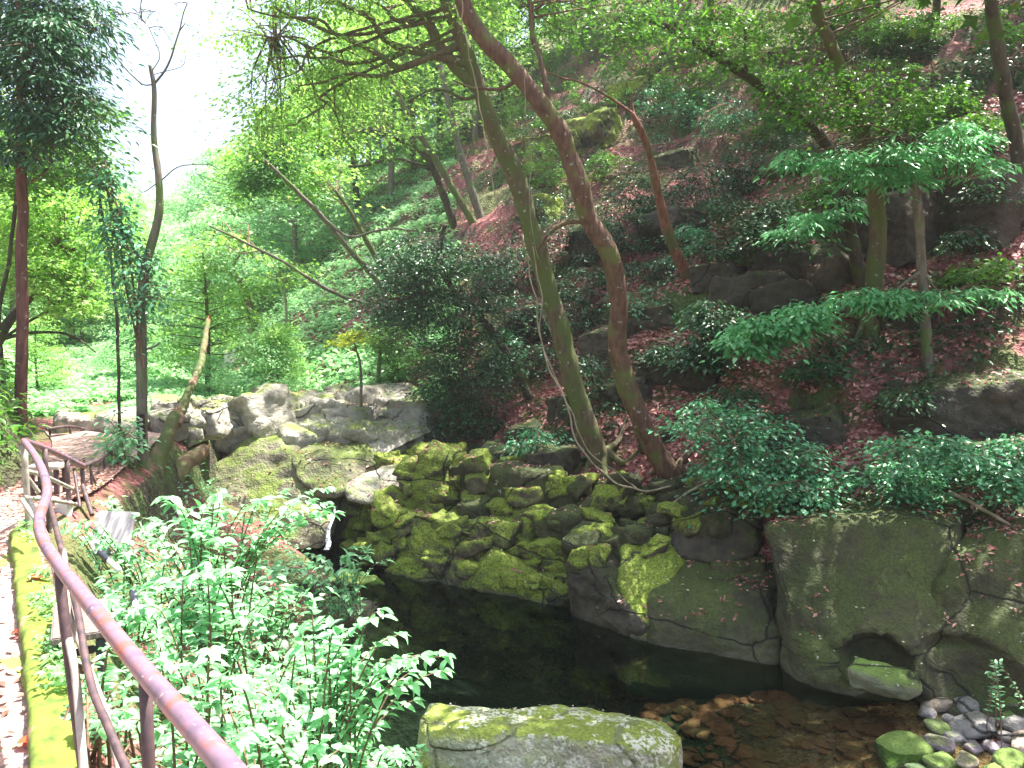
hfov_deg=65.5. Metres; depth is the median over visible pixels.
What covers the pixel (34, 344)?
broadleaf tree
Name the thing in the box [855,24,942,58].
shrub
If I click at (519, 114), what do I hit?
shrub
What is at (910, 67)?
shrub
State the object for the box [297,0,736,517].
tree
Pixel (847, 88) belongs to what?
tree
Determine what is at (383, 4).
broadleaf tree
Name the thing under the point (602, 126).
rock
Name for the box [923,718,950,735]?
pebble
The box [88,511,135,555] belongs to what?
board
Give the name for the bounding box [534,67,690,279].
tree
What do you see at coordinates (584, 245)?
rock
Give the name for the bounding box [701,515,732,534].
rock
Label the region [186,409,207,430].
rock
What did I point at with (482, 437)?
rock
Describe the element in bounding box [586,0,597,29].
tree
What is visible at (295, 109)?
broadleaf tree
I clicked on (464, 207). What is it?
tree
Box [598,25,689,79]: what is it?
shrub
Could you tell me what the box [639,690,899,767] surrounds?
stream bed stones
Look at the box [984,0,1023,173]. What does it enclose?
tree
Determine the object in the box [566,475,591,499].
rock
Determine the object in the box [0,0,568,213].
sky
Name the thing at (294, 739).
leafy shrub
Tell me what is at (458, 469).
rock
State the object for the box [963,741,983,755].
pebble
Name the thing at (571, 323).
shrub
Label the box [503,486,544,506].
rock
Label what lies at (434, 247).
bush
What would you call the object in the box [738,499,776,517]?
rock
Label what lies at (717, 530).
rock
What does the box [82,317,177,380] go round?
broadleaf tree
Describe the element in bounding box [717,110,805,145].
shrub
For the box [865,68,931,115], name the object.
shrub
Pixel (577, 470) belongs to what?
rock
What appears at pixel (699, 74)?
shrub
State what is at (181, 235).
broadleaf tree
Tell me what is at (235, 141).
broadleaf tree
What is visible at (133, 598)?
pipe
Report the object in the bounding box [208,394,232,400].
rock
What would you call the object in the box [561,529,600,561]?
rock
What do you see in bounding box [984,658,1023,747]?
leafy shrub
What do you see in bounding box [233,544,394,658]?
leafy shrub
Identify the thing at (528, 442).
shrub
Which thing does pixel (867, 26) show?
shrub
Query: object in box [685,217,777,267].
shrub
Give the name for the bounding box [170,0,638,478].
tree
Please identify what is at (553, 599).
rock
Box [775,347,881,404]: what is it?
shrub
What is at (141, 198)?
broadleaf tree
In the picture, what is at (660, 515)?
rock
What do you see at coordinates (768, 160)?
rock
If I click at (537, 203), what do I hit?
shrub
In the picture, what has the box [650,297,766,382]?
shrub
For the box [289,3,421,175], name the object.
broadleaf tree
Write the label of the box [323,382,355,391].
rock
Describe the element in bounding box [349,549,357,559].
rock
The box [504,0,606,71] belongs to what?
broadleaf tree
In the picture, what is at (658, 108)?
shrub
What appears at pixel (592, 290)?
shrub
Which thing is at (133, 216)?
broadleaf tree
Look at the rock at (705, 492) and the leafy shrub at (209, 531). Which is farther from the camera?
the rock at (705, 492)
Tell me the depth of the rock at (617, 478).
10.85 m
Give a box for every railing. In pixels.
[20,438,85,533]
[20,438,247,767]
[45,425,84,438]
[72,451,112,516]
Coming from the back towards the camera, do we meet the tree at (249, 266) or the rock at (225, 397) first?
the tree at (249, 266)
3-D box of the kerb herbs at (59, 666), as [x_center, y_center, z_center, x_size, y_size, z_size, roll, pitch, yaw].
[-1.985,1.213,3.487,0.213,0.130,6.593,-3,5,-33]
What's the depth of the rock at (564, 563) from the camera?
10.57 m
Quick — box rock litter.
[191,147,1023,633]
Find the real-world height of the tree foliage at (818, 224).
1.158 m
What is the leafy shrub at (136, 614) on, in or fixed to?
on the hillside
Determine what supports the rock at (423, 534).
on the hillside
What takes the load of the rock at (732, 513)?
on the rock at (717, 530)
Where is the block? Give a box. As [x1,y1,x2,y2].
[55,501,72,515]
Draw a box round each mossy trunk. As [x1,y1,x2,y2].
[149,407,180,475]
[176,315,209,428]
[176,444,210,482]
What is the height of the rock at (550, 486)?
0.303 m
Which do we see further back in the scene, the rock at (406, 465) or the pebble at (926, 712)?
the rock at (406, 465)
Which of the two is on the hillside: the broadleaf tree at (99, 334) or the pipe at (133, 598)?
the broadleaf tree at (99, 334)
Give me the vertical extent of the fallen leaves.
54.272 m
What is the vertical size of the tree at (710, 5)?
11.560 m
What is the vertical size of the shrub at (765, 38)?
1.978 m
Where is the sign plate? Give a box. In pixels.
[137,414,145,452]
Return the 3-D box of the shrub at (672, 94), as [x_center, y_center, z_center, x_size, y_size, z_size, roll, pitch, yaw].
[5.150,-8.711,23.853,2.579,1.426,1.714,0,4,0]
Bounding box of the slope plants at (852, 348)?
[364,0,1023,460]
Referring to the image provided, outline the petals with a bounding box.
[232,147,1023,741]
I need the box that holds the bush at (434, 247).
[337,224,546,451]
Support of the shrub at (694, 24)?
on the hillside
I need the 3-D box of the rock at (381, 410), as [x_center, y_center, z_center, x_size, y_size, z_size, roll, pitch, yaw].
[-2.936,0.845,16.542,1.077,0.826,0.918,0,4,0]
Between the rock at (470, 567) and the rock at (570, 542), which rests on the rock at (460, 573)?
the rock at (470, 567)
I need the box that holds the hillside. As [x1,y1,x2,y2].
[0,0,1023,767]
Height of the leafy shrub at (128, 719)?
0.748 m
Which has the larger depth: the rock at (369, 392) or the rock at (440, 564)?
the rock at (369, 392)
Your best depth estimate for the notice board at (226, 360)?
23.98 m
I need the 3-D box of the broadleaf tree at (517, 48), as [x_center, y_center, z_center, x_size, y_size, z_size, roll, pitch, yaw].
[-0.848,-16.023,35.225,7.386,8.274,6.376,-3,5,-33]
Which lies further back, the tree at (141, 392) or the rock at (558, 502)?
the rock at (558, 502)
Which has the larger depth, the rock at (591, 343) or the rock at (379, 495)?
the rock at (591, 343)
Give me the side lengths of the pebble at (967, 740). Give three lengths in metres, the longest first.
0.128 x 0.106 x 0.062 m
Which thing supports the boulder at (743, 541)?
on the boulder at (708, 654)
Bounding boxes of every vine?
[45,143,187,376]
[461,0,508,241]
[522,235,670,491]
[524,75,538,258]
[532,246,635,487]
[673,476,717,501]
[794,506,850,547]
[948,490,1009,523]
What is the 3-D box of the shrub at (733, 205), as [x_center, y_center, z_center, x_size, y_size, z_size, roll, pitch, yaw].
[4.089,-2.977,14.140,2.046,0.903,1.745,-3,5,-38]
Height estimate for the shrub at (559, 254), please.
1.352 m
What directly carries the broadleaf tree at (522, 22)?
on the hillside
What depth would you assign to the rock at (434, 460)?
12.16 m
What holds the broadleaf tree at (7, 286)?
on the hillside
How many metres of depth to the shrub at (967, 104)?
14.27 m
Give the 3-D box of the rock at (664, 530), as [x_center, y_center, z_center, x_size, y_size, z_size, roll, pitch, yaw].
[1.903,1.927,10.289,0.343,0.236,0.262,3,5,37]
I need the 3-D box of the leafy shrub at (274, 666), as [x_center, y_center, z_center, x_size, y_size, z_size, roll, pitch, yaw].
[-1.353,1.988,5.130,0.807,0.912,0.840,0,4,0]
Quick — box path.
[0,430,160,767]
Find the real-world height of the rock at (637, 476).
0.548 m
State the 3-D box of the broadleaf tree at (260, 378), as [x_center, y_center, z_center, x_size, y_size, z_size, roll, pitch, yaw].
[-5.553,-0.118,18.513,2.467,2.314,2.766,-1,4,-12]
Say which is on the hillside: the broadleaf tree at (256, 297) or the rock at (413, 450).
the broadleaf tree at (256, 297)
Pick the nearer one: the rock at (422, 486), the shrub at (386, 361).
the rock at (422, 486)
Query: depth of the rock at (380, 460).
13.77 m
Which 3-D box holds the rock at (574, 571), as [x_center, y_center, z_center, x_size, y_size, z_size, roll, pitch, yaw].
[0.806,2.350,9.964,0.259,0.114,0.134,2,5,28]
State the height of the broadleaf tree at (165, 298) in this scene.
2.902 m
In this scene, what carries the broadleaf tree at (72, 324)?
on the hillside
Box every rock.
[53,409,81,432]
[76,412,97,430]
[94,409,149,433]
[113,406,135,413]
[148,408,190,441]
[149,394,193,410]
[184,427,203,446]
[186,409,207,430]
[190,396,227,407]
[194,402,232,440]
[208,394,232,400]
[213,410,240,454]
[228,383,296,437]
[231,425,246,450]
[251,383,315,408]
[271,636,290,655]
[277,421,317,447]
[282,567,327,593]
[293,402,321,421]
[297,418,333,437]
[299,390,316,395]
[299,659,327,687]
[304,390,346,402]
[309,414,322,420]
[310,398,380,418]
[313,416,378,442]
[315,435,325,442]
[319,404,373,420]
[319,423,349,443]
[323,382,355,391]
[323,407,368,420]
[327,515,348,554]
[328,570,384,599]
[339,504,379,565]
[339,538,354,554]
[340,420,388,442]
[344,500,361,517]
[345,383,391,403]
[346,392,358,402]
[346,519,372,532]
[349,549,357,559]
[352,537,377,566]
[366,530,394,566]
[368,507,400,528]
[369,381,425,399]
[371,490,407,519]
[374,393,449,414]
[374,400,436,442]
[374,454,409,468]
[375,450,399,465]
[377,408,386,415]
[378,423,406,454]
[380,507,424,574]
[381,400,443,439]
[381,485,403,506]
[384,556,419,595]
[385,545,397,556]
[390,534,407,549]
[392,456,418,475]
[393,418,423,448]
[393,511,423,537]
[395,486,407,506]
[396,470,414,482]
[398,480,412,497]
[402,442,429,455]
[405,447,467,513]
[409,509,469,574]
[413,567,438,594]
[415,442,466,452]
[416,446,453,478]
[421,557,449,573]
[422,503,444,511]
[422,549,444,558]
[425,487,458,506]
[428,439,460,453]
[429,554,450,576]
[434,557,482,608]
[435,518,469,538]
[436,484,449,493]
[436,532,445,538]
[446,475,460,491]
[448,456,498,503]
[452,515,468,528]
[454,559,474,579]
[455,536,492,558]
[456,413,501,441]
[456,494,491,518]
[461,490,480,500]
[461,560,478,576]
[463,448,493,473]
[464,471,489,494]
[468,515,519,560]
[470,545,542,621]
[471,251,523,299]
[481,441,515,458]
[485,461,567,509]
[485,497,510,515]
[487,519,521,549]
[492,506,512,516]
[497,305,548,344]
[499,448,526,462]
[499,569,526,588]
[502,418,538,447]
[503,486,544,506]
[506,538,530,555]
[512,508,537,540]
[514,534,524,543]
[515,193,564,227]
[516,572,569,618]
[517,504,553,513]
[519,509,546,526]
[519,538,561,563]
[522,573,542,583]
[522,581,538,590]
[524,129,583,180]
[524,443,580,475]
[524,558,545,568]
[532,503,587,540]
[537,536,562,555]
[539,561,550,571]
[543,556,563,572]
[545,395,573,424]
[545,477,563,492]
[546,520,561,534]
[546,588,569,606]
[547,475,567,498]
[549,484,596,508]
[553,470,565,477]
[556,583,568,599]
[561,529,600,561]
[562,560,566,574]
[563,472,599,487]
[565,107,622,148]
[565,220,624,272]
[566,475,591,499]
[566,543,611,569]
[566,567,581,574]
[567,521,592,534]
[570,522,613,537]
[573,461,584,475]
[578,325,629,367]
[579,495,638,521]
[579,506,615,524]
[590,484,625,517]
[597,479,606,484]
[598,376,652,404]
[600,533,621,560]
[603,502,620,515]
[604,75,647,107]
[604,473,641,480]
[605,506,629,516]
[606,472,638,499]
[607,497,614,503]
[610,524,655,545]
[617,493,646,519]
[619,494,628,507]
[619,518,645,526]
[627,301,675,335]
[629,531,642,544]
[635,348,721,394]
[636,205,706,255]
[636,493,656,508]
[637,428,677,453]
[637,476,675,494]
[637,517,645,522]
[639,496,649,507]
[640,486,656,516]
[640,533,671,558]
[643,502,657,517]
[644,513,664,523]
[647,475,686,490]
[647,513,671,528]
[649,477,665,482]
[653,147,697,170]
[655,488,683,502]
[655,526,670,535]
[656,501,687,517]
[669,512,701,535]
[678,499,700,510]
[679,486,701,496]
[682,505,708,517]
[684,476,701,485]
[690,259,746,293]
[694,482,729,505]
[697,522,711,537]
[699,488,742,505]
[700,509,719,531]
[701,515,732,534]
[702,496,718,506]
[704,519,727,539]
[707,271,792,311]
[707,506,737,520]
[710,553,767,572]
[713,432,772,462]
[726,480,756,491]
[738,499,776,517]
[745,496,761,506]
[749,278,819,318]
[752,241,846,279]
[754,403,847,451]
[764,142,824,188]
[772,487,803,506]
[803,252,851,293]
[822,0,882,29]
[822,187,941,268]
[836,304,891,330]
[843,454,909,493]
[847,657,922,699]
[875,368,1023,443]
[880,379,903,387]
[888,305,938,330]
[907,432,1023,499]
[911,170,1023,254]
[964,341,985,349]
[977,368,1023,376]
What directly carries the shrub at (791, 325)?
on the hillside
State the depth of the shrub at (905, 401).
10.11 m
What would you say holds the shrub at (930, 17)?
on the hillside
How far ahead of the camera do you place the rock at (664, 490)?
10.75 m
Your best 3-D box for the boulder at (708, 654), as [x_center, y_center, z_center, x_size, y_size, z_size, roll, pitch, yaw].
[2.510,2.914,9.499,1.674,1.773,1.544,2,4,26]
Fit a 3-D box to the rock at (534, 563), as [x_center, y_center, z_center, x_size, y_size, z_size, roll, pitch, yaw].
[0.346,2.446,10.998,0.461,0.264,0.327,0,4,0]
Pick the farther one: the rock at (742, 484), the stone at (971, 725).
the rock at (742, 484)
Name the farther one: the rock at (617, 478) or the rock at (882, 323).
the rock at (882, 323)
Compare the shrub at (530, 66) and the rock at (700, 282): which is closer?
the rock at (700, 282)
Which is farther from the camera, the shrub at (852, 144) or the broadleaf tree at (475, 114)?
the broadleaf tree at (475, 114)
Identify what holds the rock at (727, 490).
on the hillside
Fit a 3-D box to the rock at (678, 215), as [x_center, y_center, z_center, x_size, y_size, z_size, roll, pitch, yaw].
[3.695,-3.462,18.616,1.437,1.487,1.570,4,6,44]
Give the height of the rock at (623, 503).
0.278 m
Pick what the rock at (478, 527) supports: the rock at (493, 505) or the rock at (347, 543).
the rock at (493, 505)
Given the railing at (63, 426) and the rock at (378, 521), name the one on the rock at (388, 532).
the rock at (378, 521)
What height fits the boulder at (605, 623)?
1.776 m
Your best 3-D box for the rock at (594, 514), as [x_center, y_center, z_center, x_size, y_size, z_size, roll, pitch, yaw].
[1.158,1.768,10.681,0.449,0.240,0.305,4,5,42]
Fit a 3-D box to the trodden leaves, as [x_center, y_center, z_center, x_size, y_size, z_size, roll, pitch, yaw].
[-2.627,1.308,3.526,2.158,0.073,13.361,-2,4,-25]
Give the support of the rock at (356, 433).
on the hillside
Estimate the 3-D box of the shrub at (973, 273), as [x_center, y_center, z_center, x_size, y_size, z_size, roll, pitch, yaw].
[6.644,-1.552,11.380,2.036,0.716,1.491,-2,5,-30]
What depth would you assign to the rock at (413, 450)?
14.12 m
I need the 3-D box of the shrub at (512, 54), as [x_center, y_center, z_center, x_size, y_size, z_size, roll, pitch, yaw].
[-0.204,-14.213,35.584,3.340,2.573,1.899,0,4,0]
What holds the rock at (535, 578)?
on the rock at (533, 587)
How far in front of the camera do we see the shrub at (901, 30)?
22.92 m
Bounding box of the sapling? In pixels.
[324,329,382,406]
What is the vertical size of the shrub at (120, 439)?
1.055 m
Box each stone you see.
[874,730,934,767]
[948,711,996,738]
[1002,696,1018,706]
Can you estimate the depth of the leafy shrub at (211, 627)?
4.52 m
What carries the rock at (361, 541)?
in the pool water
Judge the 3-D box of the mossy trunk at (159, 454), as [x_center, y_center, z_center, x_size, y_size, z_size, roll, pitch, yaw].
[-4.637,0.917,10.489,0.300,1.128,1.204,0,4,-7]
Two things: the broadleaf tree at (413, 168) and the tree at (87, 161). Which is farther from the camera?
the broadleaf tree at (413, 168)
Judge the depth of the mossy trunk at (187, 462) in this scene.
11.54 m
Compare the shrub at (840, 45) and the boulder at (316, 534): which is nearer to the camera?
the boulder at (316, 534)
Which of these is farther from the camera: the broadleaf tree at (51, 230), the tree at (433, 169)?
the broadleaf tree at (51, 230)
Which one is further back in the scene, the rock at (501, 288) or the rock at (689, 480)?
the rock at (501, 288)
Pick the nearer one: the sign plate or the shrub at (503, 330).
the sign plate
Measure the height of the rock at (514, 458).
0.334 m
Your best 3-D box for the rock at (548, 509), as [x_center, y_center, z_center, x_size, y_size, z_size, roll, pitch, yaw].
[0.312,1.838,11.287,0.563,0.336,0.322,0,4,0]
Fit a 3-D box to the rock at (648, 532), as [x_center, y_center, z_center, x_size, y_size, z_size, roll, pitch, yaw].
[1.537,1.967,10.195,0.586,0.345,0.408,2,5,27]
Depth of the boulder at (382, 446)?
14.41 m
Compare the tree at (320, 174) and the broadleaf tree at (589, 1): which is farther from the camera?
the broadleaf tree at (589, 1)
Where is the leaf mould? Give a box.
[109,443,353,745]
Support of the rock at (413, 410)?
on the hillside
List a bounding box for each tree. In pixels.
[0,0,160,439]
[0,58,75,248]
[0,116,134,324]
[0,124,118,383]
[0,145,114,317]
[0,173,137,352]
[0,256,51,318]
[3,180,161,343]
[4,316,81,387]
[29,86,157,433]
[29,285,128,343]
[30,189,164,312]
[39,271,119,346]
[60,0,251,469]
[66,269,136,329]
[67,150,163,229]
[74,262,183,334]
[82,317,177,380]
[94,181,175,256]
[95,215,203,318]
[121,241,276,390]
[134,203,278,336]
[138,192,217,281]
[144,186,222,282]
[149,269,182,324]
[153,161,262,240]
[154,138,289,257]
[155,222,199,315]
[157,222,381,382]
[157,234,303,336]
[164,301,204,331]
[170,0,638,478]
[172,297,255,358]
[180,351,241,396]
[183,251,229,305]
[190,137,328,257]
[194,162,282,226]
[204,105,417,355]
[206,101,334,241]
[210,261,281,316]
[224,148,365,276]
[225,330,319,393]
[229,221,291,275]
[233,250,346,367]
[233,275,278,317]
[239,321,320,393]
[246,155,403,338]
[254,90,456,233]
[262,80,394,226]
[263,69,363,193]
[269,84,345,191]
[276,14,440,208]
[276,233,307,268]
[278,242,317,274]
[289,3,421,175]
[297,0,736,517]
[299,15,428,170]
[316,3,487,224]
[318,27,465,195]
[320,0,468,176]
[326,0,462,138]
[373,5,526,102]
[377,2,510,149]
[383,0,526,218]
[396,0,550,144]
[441,0,568,103]
[488,0,563,68]
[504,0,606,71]
[510,0,617,49]
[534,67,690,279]
[574,0,865,287]
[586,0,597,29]
[692,0,994,357]
[702,0,1021,108]
[707,0,713,27]
[752,120,1023,372]
[931,0,940,28]
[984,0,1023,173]
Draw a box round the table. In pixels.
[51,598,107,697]
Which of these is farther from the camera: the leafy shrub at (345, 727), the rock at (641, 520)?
the rock at (641, 520)
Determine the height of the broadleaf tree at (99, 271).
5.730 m
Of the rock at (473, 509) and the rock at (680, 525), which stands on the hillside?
the rock at (473, 509)
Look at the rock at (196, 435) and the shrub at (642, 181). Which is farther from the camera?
the shrub at (642, 181)
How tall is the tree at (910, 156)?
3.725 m
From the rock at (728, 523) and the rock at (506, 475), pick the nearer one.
the rock at (728, 523)
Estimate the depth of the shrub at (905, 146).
13.78 m
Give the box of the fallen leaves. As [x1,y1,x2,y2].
[225,0,1023,560]
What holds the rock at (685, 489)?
on the hillside
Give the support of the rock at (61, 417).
on the hillside
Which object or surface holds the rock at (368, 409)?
on the hillside
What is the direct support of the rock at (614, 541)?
on the boulder at (605, 623)
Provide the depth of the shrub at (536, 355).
16.45 m
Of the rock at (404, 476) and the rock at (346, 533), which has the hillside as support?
the rock at (346, 533)
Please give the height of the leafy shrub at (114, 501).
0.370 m
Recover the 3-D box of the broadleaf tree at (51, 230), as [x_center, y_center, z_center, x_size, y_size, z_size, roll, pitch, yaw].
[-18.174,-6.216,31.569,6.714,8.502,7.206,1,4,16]
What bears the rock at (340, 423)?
on the hillside
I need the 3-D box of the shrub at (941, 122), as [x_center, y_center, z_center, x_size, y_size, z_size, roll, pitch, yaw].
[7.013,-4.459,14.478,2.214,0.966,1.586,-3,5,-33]
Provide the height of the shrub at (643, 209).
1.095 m
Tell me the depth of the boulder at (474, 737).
6.05 m
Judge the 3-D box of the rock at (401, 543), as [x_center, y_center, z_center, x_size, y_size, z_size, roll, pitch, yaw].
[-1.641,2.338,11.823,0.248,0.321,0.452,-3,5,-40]
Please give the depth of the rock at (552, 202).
21.48 m
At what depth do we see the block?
6.95 m
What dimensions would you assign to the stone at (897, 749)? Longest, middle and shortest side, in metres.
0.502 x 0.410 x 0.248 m
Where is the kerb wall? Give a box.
[8,521,76,767]
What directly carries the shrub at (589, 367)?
on the hillside
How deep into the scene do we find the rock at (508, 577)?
10.66 m
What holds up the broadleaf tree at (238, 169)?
on the hillside
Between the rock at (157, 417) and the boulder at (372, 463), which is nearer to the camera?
the rock at (157, 417)
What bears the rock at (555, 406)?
on the hillside
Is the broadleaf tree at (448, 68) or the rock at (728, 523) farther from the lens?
the broadleaf tree at (448, 68)
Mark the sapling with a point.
(351, 336)
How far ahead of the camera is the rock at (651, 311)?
14.09 m
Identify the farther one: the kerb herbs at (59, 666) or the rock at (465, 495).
the rock at (465, 495)
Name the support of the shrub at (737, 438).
on the hillside
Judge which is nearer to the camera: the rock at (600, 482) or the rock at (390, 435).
the rock at (600, 482)
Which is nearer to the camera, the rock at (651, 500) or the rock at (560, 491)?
the rock at (651, 500)
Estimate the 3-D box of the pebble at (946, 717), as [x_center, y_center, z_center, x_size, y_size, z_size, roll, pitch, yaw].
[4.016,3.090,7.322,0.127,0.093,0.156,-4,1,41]
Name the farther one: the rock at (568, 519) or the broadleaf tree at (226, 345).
the broadleaf tree at (226, 345)
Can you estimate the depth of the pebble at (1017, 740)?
6.75 m
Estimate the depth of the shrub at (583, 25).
35.49 m
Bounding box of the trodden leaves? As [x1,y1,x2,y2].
[0,457,130,767]
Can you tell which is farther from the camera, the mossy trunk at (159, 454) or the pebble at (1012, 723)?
the mossy trunk at (159, 454)
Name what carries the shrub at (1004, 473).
on the hillside
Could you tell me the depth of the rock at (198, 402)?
14.41 m
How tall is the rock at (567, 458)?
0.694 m
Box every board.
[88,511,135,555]
[224,349,235,366]
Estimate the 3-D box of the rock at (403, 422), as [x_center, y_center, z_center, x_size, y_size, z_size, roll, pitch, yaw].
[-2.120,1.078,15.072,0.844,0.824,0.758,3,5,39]
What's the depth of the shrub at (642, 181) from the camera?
19.50 m
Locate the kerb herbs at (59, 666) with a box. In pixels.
[15,513,83,691]
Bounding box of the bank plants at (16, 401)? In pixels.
[0,298,50,464]
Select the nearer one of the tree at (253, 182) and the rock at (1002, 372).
the rock at (1002, 372)
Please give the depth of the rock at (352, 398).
16.57 m
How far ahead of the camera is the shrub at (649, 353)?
12.83 m
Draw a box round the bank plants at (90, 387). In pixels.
[1,96,468,423]
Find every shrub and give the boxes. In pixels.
[51,519,186,619]
[59,643,193,767]
[81,406,170,468]
[91,495,127,517]
[107,580,194,647]
[129,486,344,661]
[140,554,295,726]
[151,645,301,767]
[196,669,356,767]
[223,564,339,674]
[223,634,366,756]
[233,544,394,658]
[282,606,455,767]
[344,324,433,387]
[352,744,428,767]
[472,108,540,142]
[474,290,549,354]
[477,320,530,375]
[478,41,535,94]
[486,337,556,382]
[487,233,555,291]
[490,425,573,459]
[494,186,565,228]
[495,79,562,145]
[511,105,581,137]
[517,140,566,192]
[519,51,565,86]
[521,284,606,343]
[527,214,600,267]
[528,113,578,136]
[529,40,591,93]
[537,5,635,61]
[544,353,617,405]
[547,10,605,39]
[557,264,635,315]
[561,75,638,116]
[564,148,636,182]
[569,209,657,260]
[593,188,651,222]
[594,281,680,327]
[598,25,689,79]
[606,188,694,232]
[609,164,672,212]
[623,255,676,287]
[627,75,708,149]
[630,335,693,373]
[642,68,722,110]
[645,388,864,527]
[647,222,724,267]
[648,66,720,113]
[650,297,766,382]
[651,158,750,229]
[656,7,753,61]
[658,25,739,68]
[681,92,762,151]
[682,375,784,438]
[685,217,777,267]
[690,193,800,238]
[699,158,766,195]
[699,299,854,376]
[701,456,976,530]
[702,138,764,191]
[709,5,805,62]
[716,60,801,100]
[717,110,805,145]
[723,224,828,263]
[735,193,820,238]
[736,64,827,106]
[738,129,809,179]
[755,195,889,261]
[770,88,842,133]
[774,0,847,41]
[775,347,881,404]
[780,33,858,65]
[785,180,864,217]
[799,136,891,176]
[823,107,934,147]
[827,424,1023,529]
[830,3,908,38]
[831,54,923,96]
[841,34,913,70]
[844,16,921,55]
[850,113,945,144]
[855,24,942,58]
[857,378,945,428]
[858,132,945,170]
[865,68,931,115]
[872,0,964,53]
[875,23,950,60]
[884,268,1000,309]
[888,74,996,125]
[891,34,954,64]
[910,146,1010,185]
[911,60,998,99]
[917,135,1007,166]
[926,223,1015,263]
[928,252,1023,295]
[929,110,1023,150]
[937,179,1023,217]
[952,41,1023,86]
[956,6,1023,53]
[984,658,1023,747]
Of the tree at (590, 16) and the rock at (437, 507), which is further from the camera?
the tree at (590, 16)
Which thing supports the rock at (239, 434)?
on the hillside
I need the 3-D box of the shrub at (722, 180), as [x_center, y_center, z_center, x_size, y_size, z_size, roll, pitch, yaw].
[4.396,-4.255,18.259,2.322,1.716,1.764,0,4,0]
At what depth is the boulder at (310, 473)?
13.50 m
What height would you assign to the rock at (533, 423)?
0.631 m
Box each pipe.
[97,550,121,572]
[129,589,138,604]
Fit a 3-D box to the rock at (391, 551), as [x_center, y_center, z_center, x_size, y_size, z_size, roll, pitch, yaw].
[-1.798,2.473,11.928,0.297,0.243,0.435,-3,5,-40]
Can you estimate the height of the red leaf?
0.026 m
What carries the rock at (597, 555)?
on the boulder at (605, 623)
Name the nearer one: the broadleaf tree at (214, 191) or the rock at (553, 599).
the rock at (553, 599)
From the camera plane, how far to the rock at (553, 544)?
10.79 m
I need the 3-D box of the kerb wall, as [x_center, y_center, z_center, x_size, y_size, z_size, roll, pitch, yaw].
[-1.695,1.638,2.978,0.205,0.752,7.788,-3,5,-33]
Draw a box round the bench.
[29,462,69,496]
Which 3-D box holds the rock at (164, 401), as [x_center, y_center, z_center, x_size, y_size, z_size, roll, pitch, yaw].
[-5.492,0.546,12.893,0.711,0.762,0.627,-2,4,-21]
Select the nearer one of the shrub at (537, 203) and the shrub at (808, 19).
the shrub at (537, 203)
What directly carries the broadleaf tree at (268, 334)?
on the hillside
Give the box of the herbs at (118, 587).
[88,440,412,767]
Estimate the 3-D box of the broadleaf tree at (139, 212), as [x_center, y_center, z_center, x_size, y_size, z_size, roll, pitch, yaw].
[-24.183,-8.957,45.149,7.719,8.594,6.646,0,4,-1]
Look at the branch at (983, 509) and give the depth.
8.53 m
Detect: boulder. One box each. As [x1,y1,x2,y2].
[216,435,346,531]
[279,500,340,549]
[292,440,376,498]
[344,463,398,505]
[365,460,376,468]
[368,418,430,452]
[415,703,682,767]
[565,522,646,694]
[617,535,686,699]
[645,560,784,701]
[670,474,762,563]
[764,489,967,707]
[911,496,1023,717]
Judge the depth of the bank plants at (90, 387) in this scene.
22.89 m
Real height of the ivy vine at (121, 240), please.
2.783 m
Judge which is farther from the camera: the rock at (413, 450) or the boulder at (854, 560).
the rock at (413, 450)
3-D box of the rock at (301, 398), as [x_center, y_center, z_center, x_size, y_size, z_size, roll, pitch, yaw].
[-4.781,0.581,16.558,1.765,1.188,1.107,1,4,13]
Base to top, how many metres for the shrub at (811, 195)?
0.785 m
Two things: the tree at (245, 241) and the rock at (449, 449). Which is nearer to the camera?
the rock at (449, 449)
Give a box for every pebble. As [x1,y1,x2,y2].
[903,763,928,767]
[917,705,936,719]
[920,697,952,713]
[922,733,955,755]
[922,751,956,767]
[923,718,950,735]
[941,713,954,723]
[943,730,965,745]
[954,695,979,713]
[955,750,978,767]
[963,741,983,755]
[965,738,976,743]
[981,739,999,754]
[982,762,1001,767]
[989,717,999,727]
[992,747,1023,767]
[995,730,1010,743]
[996,741,1010,747]
[997,715,1023,732]
[1002,710,1014,716]
[1011,730,1023,752]
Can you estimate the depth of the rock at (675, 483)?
10.72 m
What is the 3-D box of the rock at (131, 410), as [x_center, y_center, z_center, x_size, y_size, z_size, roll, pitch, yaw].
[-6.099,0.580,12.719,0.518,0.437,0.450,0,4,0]
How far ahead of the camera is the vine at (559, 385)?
10.57 m
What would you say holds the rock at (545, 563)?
on the rock at (534, 563)
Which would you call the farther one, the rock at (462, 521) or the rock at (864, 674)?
the rock at (462, 521)
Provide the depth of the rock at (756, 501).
9.99 m
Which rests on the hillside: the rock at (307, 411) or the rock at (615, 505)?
the rock at (307, 411)
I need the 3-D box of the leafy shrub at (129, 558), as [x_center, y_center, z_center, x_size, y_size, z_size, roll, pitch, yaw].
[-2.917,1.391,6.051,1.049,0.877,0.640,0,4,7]
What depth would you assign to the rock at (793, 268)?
13.22 m
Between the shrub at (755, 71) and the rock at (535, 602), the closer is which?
the rock at (535, 602)
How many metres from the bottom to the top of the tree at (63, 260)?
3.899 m
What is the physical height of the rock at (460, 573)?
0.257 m
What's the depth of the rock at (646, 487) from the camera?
10.85 m
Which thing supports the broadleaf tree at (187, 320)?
on the hillside
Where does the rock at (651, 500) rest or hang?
on the hillside

